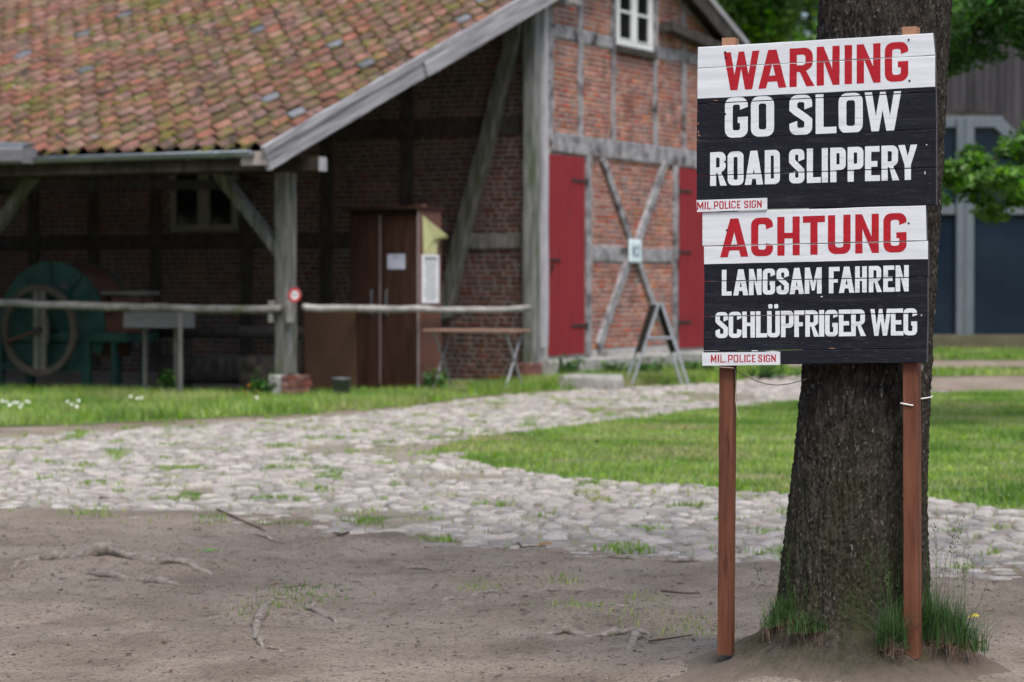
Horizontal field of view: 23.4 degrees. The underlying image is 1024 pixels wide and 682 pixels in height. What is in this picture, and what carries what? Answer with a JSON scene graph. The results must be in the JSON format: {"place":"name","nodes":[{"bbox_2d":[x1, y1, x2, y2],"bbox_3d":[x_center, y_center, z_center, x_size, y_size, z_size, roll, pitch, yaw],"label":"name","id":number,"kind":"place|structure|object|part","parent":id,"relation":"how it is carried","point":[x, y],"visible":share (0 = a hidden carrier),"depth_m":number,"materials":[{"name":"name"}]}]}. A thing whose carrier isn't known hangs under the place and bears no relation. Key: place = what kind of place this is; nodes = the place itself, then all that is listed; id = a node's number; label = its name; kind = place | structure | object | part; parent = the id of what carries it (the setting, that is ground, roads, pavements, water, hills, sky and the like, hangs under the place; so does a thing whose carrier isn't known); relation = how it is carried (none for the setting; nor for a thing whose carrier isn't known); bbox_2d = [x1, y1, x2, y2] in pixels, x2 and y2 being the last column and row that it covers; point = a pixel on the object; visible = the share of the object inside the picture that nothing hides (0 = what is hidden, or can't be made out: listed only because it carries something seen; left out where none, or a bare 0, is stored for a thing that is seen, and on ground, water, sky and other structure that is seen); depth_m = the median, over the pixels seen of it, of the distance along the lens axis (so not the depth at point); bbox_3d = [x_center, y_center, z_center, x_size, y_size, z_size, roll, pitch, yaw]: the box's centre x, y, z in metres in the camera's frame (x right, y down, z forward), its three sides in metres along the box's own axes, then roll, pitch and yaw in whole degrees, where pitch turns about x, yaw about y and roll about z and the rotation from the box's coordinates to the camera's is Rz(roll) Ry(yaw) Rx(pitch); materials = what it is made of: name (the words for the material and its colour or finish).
{"place":"outdoors","nodes":[
{"label":"outdoors","id":0,"kind":"place"},
{"bbox_2d":[238,354,268,391],"bbox_3d":[-3.273,0.438,31.816,0.479,0.531,0.424,0,1,0],"label":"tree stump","id":1,"kind":"object","parent":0,"point":[249,363],"visible":0.56,"depth_m":31.66,"materials":[{"name":"brown wood"}]},
{"bbox_2d":[0,315,1023,681],"bbox_3d":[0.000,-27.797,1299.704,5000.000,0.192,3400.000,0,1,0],"label":"ground","id":2,"kind":"structure","parent":0,"point":[510,621],"depth_m":10.82,"materials":[{"name":"soil"}]},
{"bbox_2d":[9,541,211,573],"bbox_3d":[-1.924,1.073,12.136,1.052,0.162,0.286,0,1,9],"label":"exposed root","id":3,"kind":"object","parent":2,"relation":"on","point":[100,549],"visible":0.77,"depth_m":12.17,"materials":[{"name":"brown wood"}]},
{"bbox_2d":[74,568,179,583],"bbox_3d":[-1.825,1.121,11.733,0.737,0.075,0.069,1,2,35],"label":"exposed root","id":4,"kind":"object","parent":2,"relation":"on","point":[111,573],"visible":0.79,"depth_m":11.72,"materials":[{"name":"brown wood"}]},
{"bbox_2d":[217,508,266,531],"bbox_3d":[-1.612,1.055,14.630,0.028,0.028,1.247,0,1,-19],"label":"twig","id":5,"kind":"object","parent":2,"relation":"on","point":[240,519],"visible":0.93,"depth_m":14.55,"materials":[{"name":"wood"}]},
{"bbox_2d":[201,533,316,548],"bbox_3d":[-1.312,1.093,13.514,0.219,0.054,1.132,-1,2,-43],"label":"exposed root","id":6,"kind":"object","parent":2,"relation":"on","point":[267,536],"visible":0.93,"depth_m":13.63,"materials":[{"name":"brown wood"}]},
{"bbox_2d":[250,595,286,647],"bbox_3d":[-1.026,1.162,10.220,0.122,0.076,1.404,0,1,-1],"label":"exposed root","id":7,"kind":"object","parent":2,"relation":"on","point":[260,613],"visible":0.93,"depth_m":10.36,"materials":[{"name":"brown wood"}]},
{"bbox_2d":[265,646,285,653],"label":"exposed root","id":8,"kind":"object","parent":2,"relation":"on","point":[274,648],"visible":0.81,"depth_m":9.40,"materials":[{"name":"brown wood"}]},
{"bbox_2d":[305,602,338,622],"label":"exposed root","id":9,"kind":"object","parent":2,"relation":"on","point":[317,610],"visible":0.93,"depth_m":10.52,"materials":[{"name":"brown wood"}]},
{"bbox_2d":[1,425,739,637],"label":"sparse grass","id":10,"kind":"structure","parent":2,"relation":"on","point":[560,602],"depth_m":10.87,"materials":[{"name":"green plant"}]},
{"bbox_2d":[0,0,749,394],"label":"half timbered barn","id":11,"kind":"structure","parent":2,"relation":"on","point":[244,152],"depth_m":36.66,"materials":[{"name":"brick"}]},
{"bbox_2d":[0,142,36,163],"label":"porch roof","id":12,"kind":"structure","parent":11,"relation":"attached to","point":[17,153],"depth_m":30.18,"materials":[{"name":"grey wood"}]},
{"bbox_2d":[0,299,282,313],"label":"log rail","id":13,"kind":"object","parent":11,"relation":"attached to","point":[154,307],"visible":1,"depth_m":30.84,"materials":[{"name":"grey wood"}]},
{"bbox_2d":[170,174,238,229],"bbox_3d":[-4.798,-2.273,38.577,1.220,1.084,0.090,1,1,27],"label":"window","id":14,"kind":"structure","parent":11,"relation":"in","point":[189,209],"depth_m":38.54,"materials":[{"name":"brown glass"}]},
{"bbox_2d":[268,301,274,322],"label":"rail block","id":15,"kind":"structure","parent":11,"relation":"attached to","point":[271,317],"depth_m":30.01,"materials":[{"name":"grey wood"}]},
{"bbox_2d":[286,301,293,322],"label":"rail block","id":16,"kind":"structure","parent":11,"relation":"attached to","point":[289,311],"depth_m":29.89,"materials":[{"name":"grey wood"}]},
{"bbox_2d":[288,288,300,301],"bbox_3d":[-2.626,-0.557,29.899,0.174,0.174,0.007,1,1,27],"label":"round sign","id":17,"kind":"object","parent":11,"relation":"attached to","point":[294,294],"visible":1,"depth_m":29.90,"materials":[{"name":"metal"}]},
{"bbox_2d":[301,304,531,312],"bbox_3d":[-1.145,-0.433,32.934,0.093,0.166,6.125,1,1,27],"label":"log rail","id":18,"kind":"object","parent":11,"relation":"attached to","point":[368,308],"visible":1,"depth_m":32.45,"materials":[{"name":"grey wood"}]},
{"bbox_2d":[548,154,588,355],"bbox_3d":[0.855,-1.274,36.795,0.086,2.970,1.281,1,1,27],"label":"door","id":19,"kind":"structure","parent":11,"relation":"in","point":[566,208],"depth_m":36.75,"materials":[{"name":"red paint"}]},
{"bbox_2d":[616,0,652,51],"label":"window","id":20,"kind":"structure","parent":11,"relation":"in","point":[634,18],"depth_m":38.84,"materials":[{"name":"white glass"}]},
{"bbox_2d":[628,240,641,262],"bbox_3d":[1.927,-1.404,38.788,0.047,0.360,0.458,1,1,27],"label":"number plate","id":21,"kind":"object","parent":11,"relation":"attached to","point":[634,251],"visible":1,"depth_m":38.75,"materials":[{"name":"white metal"}]},
{"bbox_2d":[678,167,709,347],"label":"door","id":22,"kind":"structure","parent":11,"relation":"in","point":[691,281],"depth_m":40.93,"materials":[{"name":"red paint"}]},
{"bbox_2d":[0,361,794,425],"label":"grass verge","id":23,"kind":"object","parent":2,"relation":"on","point":[461,384],"depth_m":30.20,"materials":[{"name":"plant"}]},
{"bbox_2d":[0,261,159,389],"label":"winnowing machine","id":24,"kind":"object","parent":23,"relation":"on","point":[34,342],"visible":0.82,"depth_m":32.24,"materials":[{"name":"green paint"}]},
{"bbox_2d":[123,312,194,389],"bbox_3d":[-4.418,0.167,31.206,1.027,1.067,0.215,1,1,27],"label":"plank trestle","id":25,"kind":"object","parent":23,"relation":"on","point":[144,321],"visible":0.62,"depth_m":31.18,"materials":[{"name":"grey wood"}]},
{"bbox_2d":[157,369,177,391],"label":"weed","id":26,"kind":"object","parent":23,"relation":"on","point":[164,378],"visible":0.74,"depth_m":30.98,"materials":[{"name":"green plant"}]},
{"bbox_2d":[165,339,192,389],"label":"wood block","id":27,"kind":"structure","parent":23,"relation":"on","point":[187,347],"depth_m":32.96,"materials":[{"name":"brown wood"}]},
{"bbox_2d":[157,325,303,339],"bbox_3d":[-3.716,-0.116,32.588,2.204,0.188,0.197,1,1,27],"label":"stored log","id":28,"kind":"object","parent":27,"relation":"on","point":[232,332],"visible":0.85,"depth_m":32.53,"materials":[{"name":"wood"}]},
{"bbox_2d":[178,313,182,393],"bbox_3d":[-4.093,0.185,30.561,0.050,1.060,0.045,1,1,27],"label":"thin stake","id":29,"kind":"object","parent":23,"relation":"on","point":[180,351],"visible":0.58,"depth_m":30.54,"materials":[{"name":"grey wood"}]},
{"bbox_2d":[248,377,276,395],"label":"weed","id":30,"kind":"object","parent":23,"relation":"on","point":[260,385],"visible":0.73,"depth_m":30.06,"materials":[{"name":"green plant"}]},
{"bbox_2d":[251,367,274,390],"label":"weed","id":31,"kind":"object","parent":23,"relation":"on","point":[257,375],"visible":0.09,"depth_m":30.98,"materials":[{"name":"green plant"}]},
{"bbox_2d":[274,341,300,387],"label":"wood block","id":32,"kind":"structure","parent":23,"relation":"on","point":[298,357],"depth_m":32.31,"materials":[{"name":"wood"}]},
{"bbox_2d":[157,355,294,383],"bbox_3d":[-3.742,0.375,32.327,1.909,0.384,0.404,1,1,27],"label":"stored log","id":33,"kind":"object","parent":32,"relation":"on","point":[219,369],"visible":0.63,"depth_m":32.26,"materials":[{"name":"wood"}]},
{"bbox_2d":[304,304,356,392],"bbox_3d":[-2.329,0.110,31.703,0.760,1.160,0.057,1,1,27],"label":"brown board","id":34,"kind":"object","parent":23,"relation":"on","point":[330,344],"visible":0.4,"depth_m":31.69,"materials":[{"name":"brown wood"}]},
{"bbox_2d":[331,378,350,395],"bbox_3d":[-2.059,0.589,29.857,0.241,0.285,0.232,0,1,0],"label":"bucket","id":35,"kind":"object","parent":23,"relation":"on","point":[340,385],"visible":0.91,"depth_m":29.77,"materials":[{"name":"metal"}]},
{"bbox_2d":[341,205,444,388],"bbox_3d":[-1.597,-0.596,33.514,1.196,2.470,0.780,1,1,27],"label":"cabinet","id":36,"kind":"object","parent":23,"relation":"on","point":[398,348],"visible":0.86,"depth_m":33.23,"materials":[{"name":"brown wood"}]},
{"bbox_3d":[-1.982,-0.538,33.357,0.445,2.300,0.070,1,1,27],"label":"door","id":37,"kind":"part","parent":36,"relation":"part of","materials":[{"name":"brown wood"}]},
{"bbox_2d":[387,254,404,268],"bbox_3d":[-1.550,-1.063,33.138,0.270,0.200,0.007,1,1,26],"label":"notice","id":38,"kind":"object","parent":36,"relation":"attached to","point":[395,261],"visible":1,"depth_m":33.14,"materials":[{"name":"paper"}]},
{"bbox_3d":[-1.535,-0.533,33.141,0.554,2.300,0.070,1,1,27],"label":"door","id":39,"kind":"part","parent":36,"relation":"part of","materials":[{"name":"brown wood"}]},
{"bbox_2d":[422,254,438,302],"bbox_3d":[-1.097,-0.836,33.288,0.006,0.650,0.480,1,1,27],"label":"notice","id":40,"kind":"object","parent":36,"relation":"attached to","point":[430,278],"visible":1,"depth_m":33.29,"materials":[{"name":"paper"}]},
{"bbox_2d":[422,215,447,253],"bbox_3d":[-1.044,-1.427,33.327,0.099,0.520,0.575,1,2,41],"label":"yellow notice","id":41,"kind":"object","parent":36,"relation":"attached to","point":[433,234],"visible":1,"depth_m":33.24,"materials":[{"name":"paper"}]},
{"bbox_2d":[421,368,449,391],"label":"weed","id":42,"kind":"object","parent":23,"relation":"on","point":[429,379],"visible":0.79,"depth_m":31.97,"materials":[{"name":"green plant"}]},
{"bbox_2d":[423,329,530,388],"bbox_3d":[-0.462,0.263,32.484,1.280,0.832,0.620,1,1,27],"label":"folding table","id":43,"kind":"object","parent":23,"relation":"on","point":[518,331],"visible":0.9,"depth_m":32.37,"materials":[{"name":"wood"}]},
{"bbox_2d":[2,378,1023,516],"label":"fringe grass","id":44,"kind":"structure","parent":23,"relation":"on","point":[396,406],"depth_m":25.09,"materials":[{"name":"green plant"}]},
{"bbox_2d":[553,353,586,374],"bbox_3d":[0.648,0.384,36.282,0.914,0.426,0.440,0,1,0],"label":"weed","id":45,"kind":"object","parent":23,"relation":"on","point":[573,366],"visible":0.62,"depth_m":36.20,"materials":[{"name":"green plant"}]},
{"bbox_2d":[585,360,651,373],"bbox_3d":[1.527,0.437,36.228,1.048,0.382,0.617,0,1,-18],"label":"weed","id":46,"kind":"object","parent":23,"relation":"on","point":[606,368],"visible":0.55,"depth_m":36.23,"materials":[{"name":"green plant"}]},
{"bbox_2d":[633,360,664,373],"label":"weed","id":47,"kind":"object","parent":23,"relation":"on","point":[655,365],"visible":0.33,"depth_m":36.61,"materials":[{"name":"green plant"}]},
{"bbox_2d":[626,301,689,385],"bbox_3d":[2.022,0.041,34.519,0.968,1.183,0.668,0,1,7],"label":"folding stand","id":48,"kind":"object","parent":23,"relation":"on","point":[655,309],"visible":0.88,"depth_m":34.39,"materials":[{"name":"grey wood"}]},
{"bbox_2d":[667,360,716,371],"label":"weed","id":49,"kind":"object","parent":23,"relation":"on","point":[689,365],"visible":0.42,"depth_m":37.27,"materials":[{"name":"green plant"}]},
{"bbox_2d":[747,364,800,378],"bbox_3d":[3.711,0.454,36.531,1.233,0.355,0.439,0,1,0],"label":"weed","id":50,"kind":"object","parent":23,"relation":"on","point":[765,372],"visible":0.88,"depth_m":36.51,"materials":[{"name":"green plant"}]},
{"bbox_2d":[399,566,433,570],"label":"exposed root","id":51,"kind":"object","parent":2,"relation":"on","point":[421,567],"visible":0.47,"depth_m":12.25,"materials":[{"name":"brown wood"}]},
{"bbox_2d":[441,588,507,602],"bbox_3d":[-0.175,1.138,11.072,0.050,0.068,0.881,0,1,20],"label":"exposed root","id":52,"kind":"object","parent":2,"relation":"on","point":[486,591],"visible":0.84,"depth_m":11.07,"materials":[{"name":"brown wood"}]},
{"bbox_2d":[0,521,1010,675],"bbox_3d":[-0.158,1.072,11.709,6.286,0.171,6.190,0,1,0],"label":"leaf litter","id":53,"kind":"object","parent":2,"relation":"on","point":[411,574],"visible":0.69,"depth_m":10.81,"materials":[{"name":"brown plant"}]},
{"bbox_2d":[0,520,1023,681],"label":"grit","id":54,"kind":"object","parent":2,"relation":"on","point":[437,656],"visible":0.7,"depth_m":10.81,"materials":[{"name":"grey gravel"}]},
{"bbox_2d":[0,375,1023,579],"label":"cobbled yard","id":55,"kind":"structure","parent":2,"relation":"on","point":[559,534],"depth_m":16.95,"materials":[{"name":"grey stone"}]},
{"bbox_2d":[336,531,349,536],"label":"twig","id":56,"kind":"object","parent":55,"relation":"on","point":[341,534],"visible":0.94,"depth_m":13.72,"materials":[{"name":"wood"}]},
{"bbox_2d":[517,542,545,547],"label":"twig","id":57,"kind":"object","parent":55,"relation":"on","point":[519,544],"visible":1,"depth_m":12.91,"materials":[{"name":"grey wood"}]},
{"bbox_2d":[516,585,624,592],"bbox_3d":[0.271,1.141,11.302,0.602,0.077,0.078,1,1,30],"label":"exposed root","id":58,"kind":"object","parent":2,"relation":"on","point":[554,589],"visible":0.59,"depth_m":11.35,"materials":[{"name":"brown wood"}]},
{"bbox_2d":[531,625,650,636],"bbox_3d":[0.318,1.174,9.928,0.505,0.063,0.165,0,1,0],"label":"exposed root","id":59,"kind":"object","parent":2,"relation":"on","point":[570,630],"visible":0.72,"depth_m":9.93,"materials":[{"name":"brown wood"}]},
{"bbox_2d":[559,374,623,390],"bbox_3d":[1.108,0.624,33.303,0.840,0.340,0.570,1,1,24],"label":"stone step","id":60,"kind":"object","parent":2,"relation":"on","point":[601,381],"visible":0.56,"depth_m":33.05,"materials":[{"name":"grey stone"}]},
{"bbox_2d":[624,630,643,649],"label":"exposed root","id":61,"kind":"object","parent":2,"relation":"on","point":[634,636],"visible":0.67,"depth_m":9.57,"materials":[{"name":"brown wood"}]},
{"bbox_2d":[561,555,712,561],"bbox_3d":[0.628,1.104,12.504,0.838,0.046,0.110,0,1,17],"label":"exposed root","id":62,"kind":"object","parent":2,"relation":"on","point":[689,559],"visible":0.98,"depth_m":12.52,"materials":[{"name":"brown wood"}]},
{"bbox_2d":[648,634,692,641],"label":"twig","id":63,"kind":"object","parent":2,"relation":"on","point":[651,640],"visible":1,"depth_m":9.52,"materials":[{"name":"brown wood"}]},
{"bbox_2d":[661,590,699,593],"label":"twig","id":64,"kind":"object","parent":2,"relation":"on","point":[667,591],"visible":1,"depth_m":11.08,"materials":[{"name":"wood"}]},
{"bbox_2d":[716,0,817,280],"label":"broadleaf tree","id":65,"kind":"object","parent":2,"relation":"on","point":[760,21],"visible":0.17,"depth_m":65.10,"materials":[{"name":"green plant"}]},
{"bbox_2d":[721,0,818,279],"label":"broadleaf tree","id":66,"kind":"object","parent":2,"relation":"on","point":[808,25],"visible":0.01,"depth_m":75.93,"materials":[{"name":"green plant"}]},
{"bbox_2d":[749,526,809,656],"bbox_3d":[0.955,0.854,8.319,0.423,0.483,0.394,-1,1,-28],"label":"grass tuft","id":67,"kind":"object","parent":2,"relation":"on","point":[773,620],"visible":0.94,"depth_m":8.30,"materials":[{"name":"green plant"}]},
{"bbox_2d":[783,581,836,649],"bbox_3d":[0.983,0.912,8.211,0.283,0.253,0.318,-1,2,-44],"label":"grass tuft","id":68,"kind":"object","parent":2,"relation":"on","point":[806,626],"visible":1,"depth_m":8.21,"materials":[{"name":"green plant"}]},
{"bbox_2d":[696,26,936,658],"bbox_3d":[1.014,0.018,8.237,0.819,2.095,0.088,1,1,23],"label":"warning sign","id":69,"kind":"object","parent":2,"relation":"on","point":[866,120],"visible":1,"depth_m":8.19,"materials":[{"name":"brown wood"}]},
{"bbox_2d":[735,369,739,419],"bbox_3d":[0.757,0.181,8.330,0.007,0.172,0.032,-1,1,-24],"label":"twine end","id":70,"kind":"object","parent":69,"relation":"hanging from","point":[735,394],"visible":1,"depth_m":8.34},
{"bbox_2d":[718,367,806,385],"bbox_3d":[0.846,0.118,8.339,0.299,0.065,0.056,0,1,0],"label":"twine","id":71,"kind":"object","parent":69,"relation":"attached to","point":[759,381],"visible":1,"depth_m":8.36,"materials":[{"name":"fabric"}]},
{"bbox_2d":[900,395,932,405],"bbox_3d":[1.319,0.196,8.387,0.239,0.024,0.568,0,1,-15],"label":"tie cord","id":72,"kind":"object","parent":69,"relation":"attached to","point":[931,396],"visible":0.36,"depth_m":8.11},
{"bbox_2d":[668,0,1011,681],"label":"roadside tree","id":73,"kind":"object","parent":2,"relation":"on","point":[844,516],"visible":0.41,"depth_m":8.22,"materials":[{"name":"brown plant"}]},
{"bbox_2d":[827,543,950,674],"bbox_3d":[1.230,0.885,8.052,0.496,0.455,0.590,1,1,23],"label":"grass tuft","id":74,"kind":"object","parent":2,"relation":"on","point":[889,637],"visible":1,"depth_m":8.08,"materials":[{"name":"green plant"}]},
{"bbox_2d":[896,513,1004,679],"bbox_3d":[1.415,0.846,8.224,0.579,0.581,0.546,1,2,37],"label":"grass tuft","id":75,"kind":"object","parent":2,"relation":"on","point":[948,633],"visible":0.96,"depth_m":8.19,"materials":[{"name":"green plant"}]},
{"bbox_2d":[928,530,1018,681],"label":"grass tuft","id":76,"kind":"object","parent":2,"relation":"on","point":[974,641],"visible":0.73,"depth_m":8.25,"materials":[{"name":"green plant"}]},
{"bbox_2d":[430,388,1023,509],"bbox_3d":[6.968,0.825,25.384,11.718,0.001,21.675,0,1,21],"label":"lawn","id":77,"kind":"structure","parent":0,"point":[750,474],"depth_m":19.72,"materials":[{"name":"plant"}]},
{"bbox_2d":[942,0,1023,224],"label":"maple tree","id":78,"kind":"object","parent":77,"relation":"on","point":[972,171],"visible":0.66,"depth_m":23.97,"materials":[{"name":"green plant"}]},
{"bbox_2d":[738,12,814,280],"label":"sky","id":79,"kind":"structure","parent":0,"point":[804,12],"materials":[{"name":"white"}]},
{"bbox_2d":[934,358,1023,359],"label":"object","id":80,"kind":"structure","parent":0,"point":[978,359],"depth_m":46.45,"materials":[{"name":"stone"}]},
{"bbox_2d":[737,345,1023,375],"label":"grass","id":81,"kind":"structure","parent":80,"relation":"on","point":[963,352],"depth_m":46.50,"materials":[{"name":"green plant"}]},
{"bbox_2d":[933,29,1023,349],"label":"glazed barn","id":82,"kind":"structure","parent":80,"relation":"on","point":[979,301],"depth_m":52.92,"materials":[{"name":"grey wood"}]}
]}

